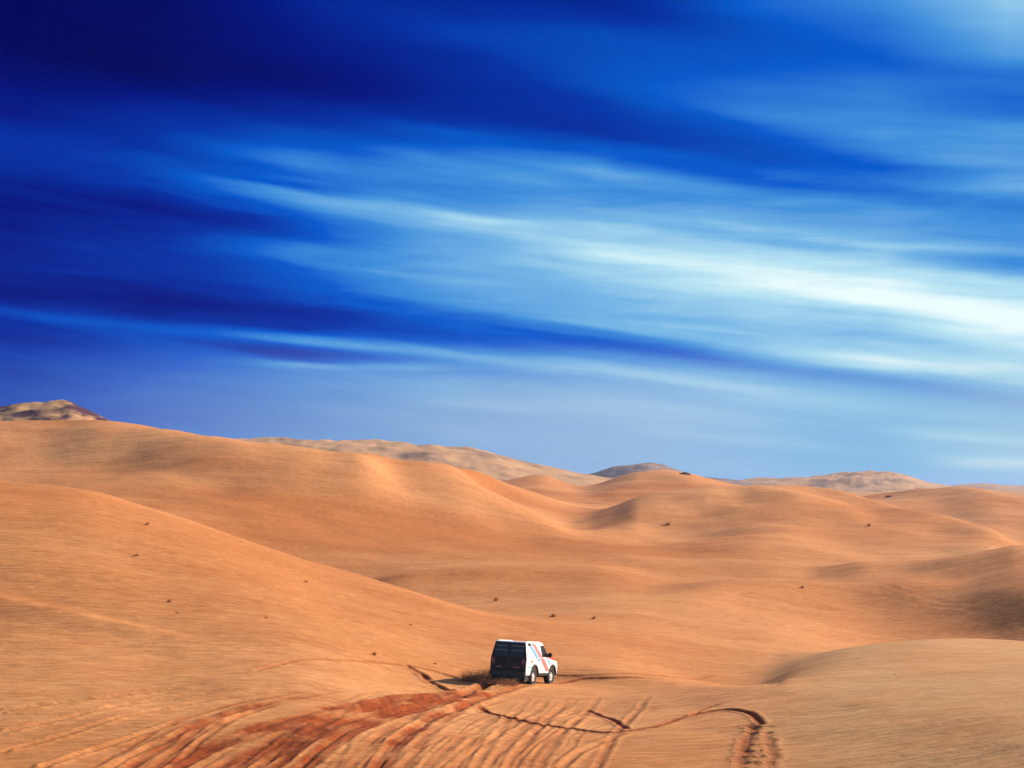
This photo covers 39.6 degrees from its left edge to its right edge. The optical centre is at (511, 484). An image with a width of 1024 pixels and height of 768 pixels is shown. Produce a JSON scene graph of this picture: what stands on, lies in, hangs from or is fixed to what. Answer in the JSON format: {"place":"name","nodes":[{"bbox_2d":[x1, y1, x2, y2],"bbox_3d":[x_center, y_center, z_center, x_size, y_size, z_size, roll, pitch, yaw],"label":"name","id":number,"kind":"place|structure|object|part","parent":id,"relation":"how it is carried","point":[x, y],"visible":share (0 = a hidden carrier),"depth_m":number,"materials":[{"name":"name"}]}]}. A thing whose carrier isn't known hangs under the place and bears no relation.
{"place":"outdoors","nodes":[
{"label":"outdoors","id":0,"kind":"place"},
{"bbox_2d":[0,400,109,420],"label":"rocky hill","id":1,"kind":"structure","parent":0,"point":[59,410],"depth_m":331.32,"materials":[{"name":"beige stone"}]},
{"bbox_2d":[237,437,612,485],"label":"pale hill","id":2,"kind":"structure","parent":0,"point":[499,467],"depth_m":612.02,"materials":[{"name":"beige sand"}]},
{"bbox_2d":[0,420,1023,767],"bbox_3d":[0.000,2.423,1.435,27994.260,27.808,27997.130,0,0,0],"label":"ground","id":3,"kind":"structure","parent":0,"point":[234,544],"depth_m":99.99,"materials":[{"name":"orange sand"}]},
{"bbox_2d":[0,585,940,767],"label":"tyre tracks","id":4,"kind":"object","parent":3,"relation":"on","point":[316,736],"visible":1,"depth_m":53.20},
{"bbox_2d":[454,664,496,682],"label":"sand spray","id":5,"kind":"object","parent":3,"relation":"on","point":[480,675],"visible":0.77,"depth_m":68.85,"materials":[{"name":"brown sand"}]},
{"bbox_2d":[478,676,519,685],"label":"dust cloud","id":6,"kind":"structure","parent":3,"relation":"on","point":[504,681],"depth_m":67.66,"materials":[{"name":"brown sand"}]},
{"bbox_2d":[489,640,556,684],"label":"off road vehicle","id":7,"kind":"object","parent":3,"relation":"on","point":[528,662],"visible":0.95,"depth_m":68.78,"materials":[{"name":"white paint"}]},
{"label":"rear door","id":8,"kind":"part","parent":7,"relation":"part of","materials":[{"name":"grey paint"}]},
{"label":"rear door","id":9,"kind":"part","parent":7,"relation":"part of","materials":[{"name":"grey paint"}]},
{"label":"side window","id":10,"kind":"part","parent":7,"relation":"part of","materials":[{"name":"black glass"}]},
{"bbox_2d":[0,0,1023,485],"label":"sky","id":11,"kind":"structure","parent":0,"point":[726,239],"materials":[{"name":"blue"}]},
{"bbox_2d":[590,463,768,485],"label":"grey hill","id":12,"kind":"structure","parent":0,"point":[614,472],"depth_m":1074.35,"materials":[{"name":"beige stone"}]},
{"bbox_2d":[739,470,954,491],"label":"stony hill","id":13,"kind":"structure","parent":0,"point":[873,481],"depth_m":1108.05,"materials":[{"name":"beige stone"}]},
{"bbox_2d":[952,483,1023,489],"bbox_3d":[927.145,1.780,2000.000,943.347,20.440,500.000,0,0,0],"label":"distant hill","id":14,"kind":"structure","parent":0,"point":[987,486],"depth_m":1918.54,"materials":[{"name":"beige sand"}]}
]}

